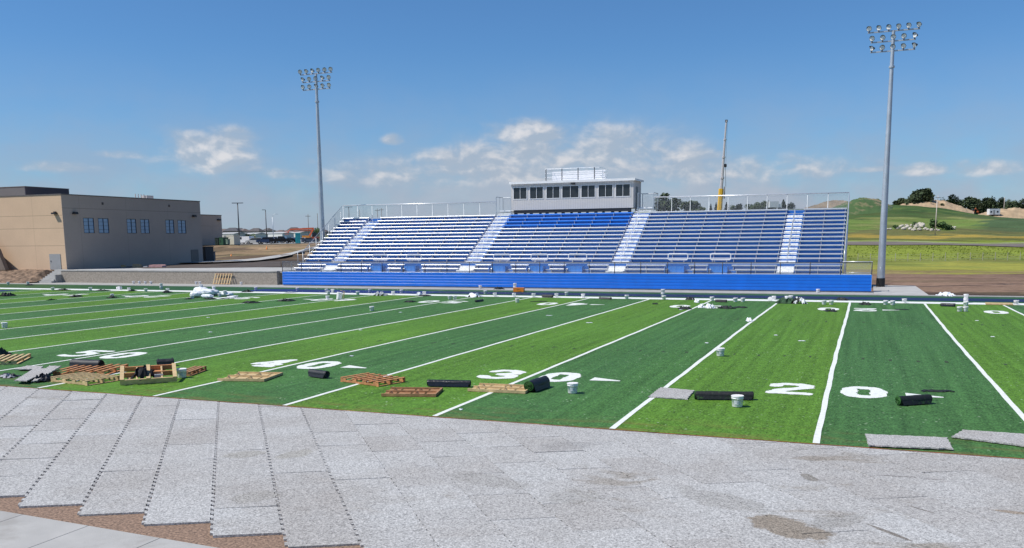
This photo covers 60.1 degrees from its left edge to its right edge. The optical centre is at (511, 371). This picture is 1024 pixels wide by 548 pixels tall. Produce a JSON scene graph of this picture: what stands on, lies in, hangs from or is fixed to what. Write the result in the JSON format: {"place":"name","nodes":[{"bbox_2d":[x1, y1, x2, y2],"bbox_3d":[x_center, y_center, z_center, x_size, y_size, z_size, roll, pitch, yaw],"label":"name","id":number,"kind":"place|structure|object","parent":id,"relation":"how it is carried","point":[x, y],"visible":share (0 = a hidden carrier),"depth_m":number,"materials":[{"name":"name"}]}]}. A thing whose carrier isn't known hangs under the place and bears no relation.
{"place":"outdoors","nodes":[
{"label":"outdoors","id":0,"kind":"place"},
{"bbox_2d":[0,269,53,282],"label":"dirt bank","id":1,"kind":"structure","parent":0,"point":[20,276],"depth_m":104.08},
{"bbox_2d":[0,511,215,547],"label":"sidewalk","id":2,"kind":"structure","parent":0,"point":[21,531],"depth_m":13.55,"materials":[{"name":"concrete"}]},
{"bbox_2d":[74,267,294,272],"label":"terrace","id":3,"kind":"structure","parent":0,"point":[279,269],"depth_m":102.32,"materials":[{"name":"concrete"}]},
{"bbox_2d":[182,246,318,262],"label":"path","id":4,"kind":"structure","parent":0,"point":[274,256],"depth_m":138.97,"materials":[{"name":"concrete"}]},
{"bbox_2d":[0,386,1023,547],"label":"shock pad floor","id":5,"kind":"structure","parent":0,"point":[309,477],"depth_m":16.40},
{"bbox_2d":[11,386,1022,458],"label":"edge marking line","id":6,"kind":"object","parent":5,"relation":"on","point":[557,425],"visible":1,"depth_m":20.97,"materials":[{"name":"white paint"}]},
{"bbox_2d":[0,289,1023,458],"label":"turf field","id":7,"kind":"structure","parent":0,"point":[905,341],"depth_m":34.10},
{"bbox_2d":[0,373,20,377],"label":"black sheet","id":8,"kind":"object","parent":7,"relation":"on","point":[8,375],"visible":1,"depth_m":29.62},
{"bbox_2d":[0,353,30,364],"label":"pallet","id":9,"kind":"object","parent":7,"relation":"on","point":[14,360],"visible":1,"depth_m":33.76,"materials":[{"name":"brown wood"}]},
{"bbox_2d":[14,365,43,369],"bbox_3d":[-17.050,-0.147,31.528,1.046,0.030,0.913,0,9,2],"label":"loose pad","id":10,"kind":"object","parent":7,"relation":"on","point":[27,367],"visible":0.82,"depth_m":31.44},
{"bbox_2d":[14,368,45,381],"bbox_3d":[-15.940,0.088,29.544,0.713,0.030,3.124,-3,9,-16],"label":"loose pad","id":11,"kind":"object","parent":7,"relation":"on","point":[30,375],"visible":0.66,"depth_m":29.40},
{"bbox_2d":[29,373,51,382],"bbox_3d":[-15.273,0.174,28.812,0.586,0.260,0.884,0,9,3],"label":"black sheet","id":12,"kind":"object","parent":7,"relation":"on","point":[44,377],"visible":0.84,"depth_m":28.70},
{"bbox_2d":[31,366,60,381],"bbox_3d":[-15.579,0.059,29.336,1.358,0.030,1.848,3,16,21],"label":"loose pad","id":13,"kind":"object","parent":12,"relation":"on","point":[49,370],"visible":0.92,"depth_m":29.64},
{"bbox_2d":[51,372,119,385],"bbox_3d":[-13.854,0.223,28.738,1.862,0.162,1.208,4,10,29],"label":"pallet","id":14,"kind":"object","parent":7,"relation":"on","point":[92,377],"visible":0.98,"depth_m":28.55,"materials":[{"name":"brown wood"}]},
{"bbox_2d":[53,364,128,375],"bbox_3d":[-14.591,-0.072,30.708,1.788,0.162,1.730,0,9,4],"label":"pallet","id":15,"kind":"object","parent":7,"relation":"on","point":[111,369],"visible":0.84,"depth_m":30.54,"materials":[{"name":"orange wood"}]},
{"bbox_2d":[69,359,104,368],"bbox_3d":[-15.111,-0.271,31.424,1.242,0.345,0.390,2,9,16],"label":"turf roll","id":16,"kind":"object","parent":15,"relation":"on","point":[81,362],"visible":0.82,"depth_m":31.30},
{"bbox_2d":[57,350,145,358],"bbox_3d":[-16.415,-0.702,35.590,3.286,0.001,2.048,3,9,21],"label":"yard number","id":17,"kind":"object","parent":7,"relation":"on","point":[90,352],"visible":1,"depth_m":35.56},
{"bbox_2d":[120,363,176,384],"bbox_3d":[-11.697,0.067,28.478,1.680,0.467,1.181,-4,9,-21],"label":"crate frame","id":18,"kind":"object","parent":7,"relation":"on","point":[163,370],"visible":0.9,"depth_m":28.30,"materials":[{"name":"brown wood"}]},
{"bbox_2d":[130,365,154,380],"bbox_3d":[-11.818,0.004,28.335,0.695,0.431,1.080,0,9,3],"label":"cloth heap","id":19,"kind":"object","parent":18,"relation":"in","point":[142,372],"visible":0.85,"depth_m":28.12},
{"bbox_2d":[156,357,173,364],"bbox_3d":[-12.549,-0.341,32.038,0.587,0.312,0.389,-5,9,-25],"label":"turf roll","id":20,"kind":"object","parent":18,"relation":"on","point":[164,361],"visible":0.81,"depth_m":31.91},
{"bbox_2d":[176,368,186,377],"bbox_3d":[-10.914,0.041,29.235,0.330,0.296,0.330,-1,8,-1],"label":"bucket","id":21,"kind":"object","parent":7,"relation":"on","point":[181,372],"visible":1,"depth_m":29.12,"materials":[{"name":"white plastic"}]},
{"bbox_2d":[186,366,206,375],"bbox_3d":[-10.931,-0.027,30.261,0.436,0.152,1.393,0,9,4],"label":"pallet","id":22,"kind":"object","parent":7,"relation":"on","point":[195,370],"visible":0.76,"depth_m":30.25,"materials":[{"name":"brown wood"}]},
{"bbox_2d":[200,289,214,294],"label":"white sack","id":23,"kind":"object","parent":7,"relation":"on","point":[207,291],"visible":0.69,"depth_m":73.56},
{"bbox_2d":[217,371,282,381],"bbox_3d":[-8.578,0.132,29.066,1.596,0.122,1.487,1,9,9],"label":"pallet","id":24,"kind":"object","parent":7,"relation":"on","point":[256,376],"visible":1,"depth_m":28.97,"materials":[{"name":"brown wood"}]},
{"bbox_2d":[251,359,364,368],"bbox_3d":[-7.248,-0.257,32.027,4.688,0.001,2.044,3,9,21],"label":"yard number","id":25,"kind":"object","parent":7,"relation":"on","point":[279,362],"visible":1,"depth_m":32.06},
{"bbox_2d":[308,369,329,377],"bbox_3d":[-6.343,0.059,29.008,0.835,0.243,0.275,6,11,37],"label":"turf roll","id":26,"kind":"object","parent":7,"relation":"on","point":[318,373],"visible":1,"depth_m":28.88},
{"bbox_2d":[340,373,404,386],"bbox_3d":[-4.408,0.244,28.033,1.744,0.152,1.177,6,11,38],"label":"pallet","id":27,"kind":"object","parent":7,"relation":"on","point":[380,378],"visible":1,"depth_m":27.90,"materials":[{"name":"orange wood"}]},
{"bbox_2d":[381,387,442,396],"bbox_3d":[-2.897,0.564,25.813,1.588,0.122,1.148,0,9,6],"label":"pallet","id":28,"kind":"object","parent":7,"relation":"on","point":[415,391],"visible":1,"depth_m":25.77,"materials":[{"name":"brown wood"}]},
{"bbox_2d":[427,379,470,386],"bbox_3d":[-1.923,0.347,26.936,1.357,0.201,0.230,1,9,9],"label":"turf roll","id":29,"kind":"object","parent":7,"relation":"on","point":[462,383],"visible":1,"depth_m":26.85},
{"bbox_2d":[467,383,527,393],"bbox_3d":[-0.305,0.467,26.298,1.776,0.122,1.057,2,9,17],"label":"pallet","id":30,"kind":"object","parent":7,"relation":"on","point":[500,388],"visible":0.86,"depth_m":26.16,"materials":[{"name":"brown wood"}]},
{"bbox_2d":[11,302,1006,364],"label":"hash mark cutouts","id":31,"kind":"object","parent":7,"relation":"on","point":[552,347],"visible":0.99,"depth_m":41.75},
{"bbox_2d":[0,290,1023,442],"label":"yard lines","id":32,"kind":"object","parent":7,"relation":"on","point":[820,422],"visible":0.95,"depth_m":33.91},
{"bbox_2d":[42,289,1023,304],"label":"sideline","id":33,"kind":"object","parent":7,"relation":"on","point":[553,296],"visible":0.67,"depth_m":67.56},
{"bbox_2d":[524,376,549,391],"bbox_3d":[0.761,0.356,26.251,0.376,0.336,1.147,4,10,27],"label":"turf roll","id":34,"kind":"object","parent":7,"relation":"on","point":[539,383],"visible":1,"depth_m":25.98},
{"bbox_2d":[477,370,619,381],"bbox_3d":[1.266,0.157,28.721,4.690,0.001,2.046,3,9,21],"label":"yard number","id":35,"kind":"object","parent":7,"relation":"on","point":[570,377],"visible":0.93,"depth_m":28.88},
{"bbox_2d":[537,303,601,304],"bbox_3d":[4.024,-4.616,60.487,4.668,0.001,2.354,3,9,21],"label":"yard number","id":36,"kind":"object","parent":7,"relation":"on","point":[569,304],"visible":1,"depth_m":60.44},
{"bbox_2d":[567,382,577,393],"bbox_3d":[1.751,0.468,25.576,0.330,0.296,0.330,-1,8,-1],"label":"bucket","id":37,"kind":"object","parent":7,"relation":"on","point":[572,387],"visible":1,"depth_m":25.46,"materials":[{"name":"white plastic"}]},
{"bbox_2d":[648,387,694,399],"bbox_3d":[4.617,0.615,25.307,1.132,0.030,1.708,3,9,21],"label":"loose pad","id":38,"kind":"object","parent":7,"relation":"on","point":[671,393],"visible":0.97,"depth_m":25.17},
{"bbox_2d":[716,348,724,355],"bbox_3d":[7.843,-0.744,33.298,0.330,0.296,0.330,-1,8,-1],"label":"bucket","id":39,"kind":"object","parent":7,"relation":"on","point":[720,351],"visible":1,"depth_m":33.19,"materials":[{"name":"white plastic"}]},
{"bbox_2d":[694,391,753,399],"bbox_3d":[5.829,0.647,24.358,1.601,0.225,0.252,0,9,6],"label":"turf roll","id":40,"kind":"object","parent":7,"relation":"on","point":[748,395],"visible":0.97,"depth_m":24.29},
{"bbox_2d":[731,394,743,406],"bbox_3d":[5.934,0.768,23.297,0.330,0.296,0.330,2,9,16],"label":"bucket","id":41,"kind":"object","parent":7,"relation":"on","point":[737,400],"visible":1,"depth_m":23.18,"materials":[{"name":"white plastic"}]},
{"bbox_2d":[774,297,794,303],"bbox_3d":[18.521,-4.836,59.678,1.491,0.413,1.560,1,9,8],"label":"turf scrap","id":42,"kind":"object","parent":7,"relation":"on","point":[782,300],"visible":0.97,"depth_m":59.26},
{"bbox_2d":[791,297,807,303],"bbox_3d":[19.244,-4.814,59.342,1.067,0.456,1.610,1,9,7],"label":"crumpled sheet","id":43,"kind":"object","parent":7,"relation":"on","point":[796,300],"visible":0.94,"depth_m":58.98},
{"bbox_2d":[818,308,876,310],"bbox_3d":[21.031,-3.781,53.819,4.670,0.001,2.353,3,9,21],"label":"yard number","id":44,"kind":"object","parent":7,"relation":"on","point":[861,309],"visible":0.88,"depth_m":54.12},
{"bbox_2d":[766,383,943,397],"bbox_3d":[9.782,0.570,25.416,4.689,0.001,2.049,3,9,21],"label":"yard number","id":45,"kind":"object","parent":7,"relation":"on","point":[874,392],"visible":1,"depth_m":25.55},
{"bbox_2d":[865,434,952,449],"bbox_3d":[8.518,1.501,19.009,1.775,0.030,1.132,2,9,14],"label":"loose pad","id":46,"kind":"object","parent":7,"relation":"on","point":[907,441],"visible":1,"depth_m":18.93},
{"bbox_2d":[895,394,932,404],"bbox_3d":[10.628,0.739,23.382,0.998,0.242,0.274,-3,9,-15],"label":"turf roll","id":47,"kind":"object","parent":7,"relation":"on","point":[914,399],"visible":1,"depth_m":23.28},
{"bbox_2d":[921,389,954,391],"bbox_3d":[12.190,0.537,25.367,0.948,0.045,0.403,0,9,3],"label":"turf scrap","id":48,"kind":"object","parent":7,"relation":"on","point":[931,390],"visible":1,"depth_m":25.31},
{"bbox_2d":[951,429,1023,446],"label":"loose pad","id":49,"kind":"object","parent":7,"relation":"on","point":[1016,439],"visible":1,"depth_m":19.37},
{"bbox_2d":[985,302,1012,304],"bbox_3d":[31.174,-4.351,56.634,1.523,0.080,1.000,3,9,24],"label":"wood plank","id":50,"kind":"object","parent":7,"relation":"on","point":[989,303],"visible":1,"depth_m":56.31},
{"bbox_2d":[0,0,1023,230],"label":"sky","id":51,"kind":"structure","parent":0,"point":[204,101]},
{"bbox_2d":[37,205,1023,295],"bbox_3d":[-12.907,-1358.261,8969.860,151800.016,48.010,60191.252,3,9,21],"label":"ground","id":52,"kind":"structure","parent":0,"point":[985,276],"depth_m":169.93,"materials":[{"name":"plant"}]},
{"bbox_2d":[0,186,221,269],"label":"school building","id":53,"kind":"structure","parent":52,"relation":"on","point":[44,228],"depth_m":109.79,"materials":[{"name":"beige paint"}]},
{"bbox_2d":[49,254,61,269],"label":"door","id":54,"kind":"structure","parent":53,"relation":"in","point":[55,259],"depth_m":105.52,"materials":[{"name":"metal"}]},
{"bbox_2d":[83,218,94,232],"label":"window","id":55,"kind":"structure","parent":53,"relation":"in","point":[88,223],"depth_m":107.78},
{"bbox_2d":[98,218,108,232],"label":"window","id":56,"kind":"structure","parent":53,"relation":"in","point":[103,223],"depth_m":109.83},
{"bbox_2d":[126,219,136,232],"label":"window","id":57,"kind":"structure","parent":53,"relation":"in","point":[131,223],"depth_m":114.02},
{"bbox_2d":[140,219,149,232],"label":"window","id":58,"kind":"structure","parent":53,"relation":"in","point":[144,223],"depth_m":116.15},
{"bbox_2d":[165,220,174,232],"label":"window","id":59,"kind":"structure","parent":53,"relation":"in","point":[169,224],"depth_m":120.33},
{"bbox_2d":[177,220,185,233],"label":"window","id":60,"kind":"structure","parent":53,"relation":"in","point":[181,223],"depth_m":122.43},
{"bbox_2d":[191,250,198,263],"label":"service door","id":61,"kind":"structure","parent":53,"relation":"in","point":[194,253],"depth_m":124.94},
{"bbox_2d":[60,270,282,284],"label":"retaining wall","id":62,"kind":"structure","parent":52,"relation":"on","point":[184,277],"depth_m":97.03,"materials":[{"name":"concrete"}]},
{"bbox_2d":[0,475,363,547],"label":"gravel bed","id":63,"kind":"object","parent":52,"relation":"on","point":[199,534],"visible":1,"depth_m":14.04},
{"bbox_2d":[108,261,280,267],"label":"terrace drive","id":64,"kind":"structure","parent":52,"relation":"on","point":[245,264],"depth_m":113.69,"materials":[{"name":"concrete"}]},
{"bbox_2d":[202,246,213,262],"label":"equipment unit","id":65,"kind":"object","parent":64,"relation":"on","point":[208,253],"visible":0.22,"depth_m":128.13,"materials":[{"name":"metal"}]},
{"bbox_2d":[226,235,239,244],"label":"generator","id":66,"kind":"object","parent":52,"relation":"on","point":[234,239],"visible":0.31,"depth_m":221.41,"materials":[{"name":"beige paint"}]},
{"bbox_2d":[222,232,246,236],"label":"storage shed","id":67,"kind":"structure","parent":52,"relation":"on","point":[224,234],"depth_m":510.22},
{"bbox_2d":[246,228,265,232],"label":"house","id":68,"kind":"structure","parent":52,"relation":"on","point":[254,230],"depth_m":786.53,"materials":[{"name":"grey"}]},
{"bbox_2d":[247,233,267,237],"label":"storage shed","id":69,"kind":"structure","parent":52,"relation":"on","point":[259,235],"depth_m":545.60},
{"bbox_2d":[258,232,293,237],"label":"storage shed","id":70,"kind":"structure","parent":52,"relation":"on","point":[277,234],"depth_m":584.50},
{"bbox_2d":[241,241,319,243],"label":"parking lot","id":71,"kind":"structure","parent":52,"relation":"on","point":[280,243],"depth_m":256.82,"materials":[{"name":"asphalt"}]},
{"bbox_2d":[240,236,253,243],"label":"parked van","id":72,"kind":"object","parent":71,"relation":"on","point":[243,239],"visible":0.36,"depth_m":245.12,"materials":[{"name":"paint"}]},
{"bbox_2d":[245,238,264,243],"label":"parked car","id":73,"kind":"object","parent":71,"relation":"on","point":[251,240],"visible":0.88,"depth_m":238.44,"materials":[{"name":"paint"}]},
{"bbox_2d":[256,237,274,243],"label":"parked car","id":74,"kind":"object","parent":71,"relation":"on","point":[264,239],"visible":0.73,"depth_m":236.40,"materials":[{"name":"paint"}]},
{"bbox_2d":[269,236,291,242],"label":"parked pickup","id":75,"kind":"object","parent":71,"relation":"on","point":[282,239],"visible":1,"depth_m":233.44,"materials":[{"name":"paint"}]},
{"bbox_2d":[284,228,313,237],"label":"boom lift","id":76,"kind":"object","parent":71,"relation":"on","point":[303,229],"visible":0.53,"depth_m":271.22,"materials":[{"name":"metal"}]},
{"bbox_2d":[298,67,332,243],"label":"floodlight pole","id":77,"kind":"object","parent":52,"relation":"on","point":[321,203],"visible":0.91,"depth_m":95.79,"materials":[{"name":"metal"}]},
{"bbox_2d":[29,282,873,293],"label":"apron","id":78,"kind":"object","parent":52,"relation":"on","point":[462,288],"visible":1,"depth_m":82.08,"materials":[{"name":"concrete"}]},
{"bbox_2d":[38,269,72,282],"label":"concrete stairs","id":79,"kind":"structure","parent":78,"relation":"on","point":[54,276],"depth_m":102.72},
{"bbox_2d":[213,274,232,283],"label":"leaning pallet","id":80,"kind":"object","parent":78,"relation":"on","point":[217,278],"visible":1,"depth_m":94.07,"materials":[{"name":"brown wood"}]},
{"bbox_2d":[0,284,1023,302],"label":"border turf","id":81,"kind":"structure","parent":52,"relation":"on","point":[188,288],"depth_m":75.46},
{"bbox_2d":[250,289,444,293],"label":"blue strip","id":82,"kind":"object","parent":81,"relation":"on","point":[336,291],"visible":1,"depth_m":78.93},
{"bbox_2d":[437,291,1023,301],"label":"navy strip","id":83,"kind":"object","parent":81,"relation":"on","point":[758,296],"visible":1,"depth_m":66.70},
{"bbox_2d":[0,283,1023,296],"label":"kerb","id":84,"kind":"structure","parent":52,"relation":"on","point":[545,290],"depth_m":75.85,"materials":[{"name":"concrete"}]},
{"bbox_2d":[282,192,872,291],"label":"grandstand","id":85,"kind":"object","parent":52,"relation":"on","point":[658,250],"visible":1,"depth_m":82.86,"materials":[{"name":"metal"}]},
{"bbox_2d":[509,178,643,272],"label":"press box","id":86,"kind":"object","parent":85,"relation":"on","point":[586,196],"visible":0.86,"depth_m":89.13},
{"bbox_2d":[513,187,526,199],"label":"window","id":87,"kind":"structure","parent":86,"relation":"in","point":[519,193],"depth_m":91.25,"materials":[{"name":"black glass"}]},
{"bbox_2d":[529,186,543,198],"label":"window","id":88,"kind":"structure","parent":86,"relation":"in","point":[536,192],"depth_m":90.55,"materials":[{"name":"black glass"}]},
{"bbox_2d":[546,186,559,198],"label":"window","id":89,"kind":"structure","parent":86,"relation":"in","point":[552,192],"depth_m":89.93,"materials":[{"name":"black glass"}]},
{"bbox_2d":[562,185,578,197],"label":"window","id":90,"kind":"structure","parent":86,"relation":"in","point":[568,191],"depth_m":89.23,"materials":[{"name":"black glass"}]},
{"bbox_2d":[545,167,607,180],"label":"roof platform","id":91,"kind":"structure","parent":86,"relation":"on","point":[585,175],"depth_m":90.98,"materials":[{"name":"metal"}]},
{"bbox_2d":[581,184,595,197],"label":"window","id":92,"kind":"structure","parent":86,"relation":"in","point":[588,191],"depth_m":88.55,"materials":[{"name":"black glass"}]},
{"bbox_2d":[598,184,612,196],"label":"window","id":93,"kind":"structure","parent":86,"relation":"in","point":[604,190],"depth_m":87.91,"materials":[{"name":"black glass"}]},
{"bbox_2d":[615,183,630,196],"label":"window","id":94,"kind":"structure","parent":86,"relation":"in","point":[621,190],"depth_m":87.27,"materials":[{"name":"black glass"}]},
{"bbox_2d":[654,193,675,210],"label":"broadleaf tree","id":95,"kind":"object","parent":52,"relation":"on","point":[669,205],"visible":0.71,"depth_m":391.76,"materials":[{"name":"green plant"}]},
{"bbox_2d":[679,200,705,210],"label":"broadleaf tree","id":96,"kind":"object","parent":52,"relation":"on","point":[695,207],"visible":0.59,"depth_m":392.56,"materials":[{"name":"green plant"}]},
{"bbox_2d":[717,120,727,209],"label":"mobile crane","id":97,"kind":"object","parent":52,"relation":"on","point":[720,191],"visible":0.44,"depth_m":224.91,"materials":[{"name":"metal"}]},
{"bbox_2d":[768,201,781,208],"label":"box truck","id":98,"kind":"object","parent":52,"relation":"on","point":[770,204],"visible":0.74,"depth_m":387.62,"materials":[{"name":"white paint"}]},
{"bbox_2d":[804,200,849,208],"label":"dirt mound","id":99,"kind":"object","parent":52,"relation":"on","point":[826,203],"visible":0.35,"depth_m":373.03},
{"bbox_2d":[834,197,892,214],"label":"grass mound","id":100,"kind":"object","parent":52,"relation":"on","point":[863,205],"depth_m":331.61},
{"bbox_2d":[892,198,907,204],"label":"broadleaf tree","id":101,"kind":"object","parent":52,"relation":"on","point":[899,201],"visible":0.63,"depth_m":386.58,"materials":[{"name":"green plant"}]},
{"bbox_2d":[873,285,927,294],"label":"pole pad","id":102,"kind":"object","parent":52,"relation":"on","point":[900,290],"visible":0.93,"depth_m":71.90,"materials":[{"name":"concrete"}]},
{"bbox_2d":[866,22,921,286],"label":"floodlight pole","id":103,"kind":"object","parent":102,"relation":"on","point":[880,280],"visible":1,"depth_m":75.49,"materials":[{"name":"metal"}]},
{"bbox_2d":[904,190,923,203],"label":"broadleaf tree","id":104,"kind":"object","parent":52,"relation":"on","point":[915,196],"visible":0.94,"depth_m":376.90,"materials":[{"name":"green plant"}]},
{"bbox_2d":[915,188,934,201],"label":"broadleaf tree","id":105,"kind":"object","parent":52,"relation":"on","point":[928,195],"visible":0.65,"depth_m":378.56,"materials":[{"name":"green plant"}]},
{"bbox_2d":[901,200,973,213],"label":"sand mound","id":106,"kind":"object","parent":52,"relation":"on","point":[947,205],"visible":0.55,"depth_m":374.95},
{"bbox_2d":[937,221,948,229],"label":"hillside bush","id":107,"kind":"object","parent":52,"relation":"on","point":[942,225],"visible":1,"depth_m":248.18,"materials":[{"name":"green plant"}]},
{"bbox_2d":[865,252,1020,260],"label":"wire fence","id":108,"kind":"object","parent":52,"relation":"on","point":[945,256],"visible":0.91,"depth_m":156.80,"materials":[{"name":"metal"}]},
{"bbox_2d":[947,194,959,204],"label":"broadleaf tree","id":109,"kind":"object","parent":52,"relation":"on","point":[954,199],"visible":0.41,"depth_m":455.97,"materials":[{"name":"green plant"}]},
{"bbox_2d":[962,196,979,213],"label":"broadleaf tree","id":110,"kind":"object","parent":52,"relation":"on","point":[971,202],"visible":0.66,"depth_m":469.73,"materials":[{"name":"green plant"}]},
{"bbox_2d":[978,196,996,213],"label":"broadleaf tree","id":111,"kind":"object","parent":52,"relation":"on","point":[986,203],"visible":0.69,"depth_m":470.89,"materials":[{"name":"green plant"}]},
{"bbox_2d":[979,207,1023,217],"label":"sand mound","id":112,"kind":"object","parent":52,"relation":"on","point":[1014,212],"visible":0.52,"depth_m":422.21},
{"bbox_2d":[987,209,999,215],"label":"site trailer","id":113,"kind":"object","parent":112,"relation":"on","point":[993,212],"visible":0.93,"depth_m":417.62,"materials":[{"name":"white paint"}]},
{"bbox_2d":[998,197,1005,208],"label":"broadleaf tree","id":114,"kind":"object","parent":52,"relation":"on","point":[1001,205],"visible":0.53,"depth_m":474.90,"materials":[{"name":"green plant"}]},
{"bbox_2d":[1005,200,1020,207],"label":"broadleaf tree","id":115,"kind":"object","parent":52,"relation":"on","point":[1015,204],"visible":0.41,"depth_m":471.16,"materials":[{"name":"green plant"}]},
{"bbox_2d":[844,242,1023,246],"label":"road","id":116,"kind":"structure","parent":0,"point":[917,243],"depth_m":184.55,"materials":[{"name":"asphalt"}]},
{"bbox_2d":[844,245,1023,260],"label":"tall grass","id":117,"kind":"structure","parent":0,"point":[941,251],"depth_m":169.22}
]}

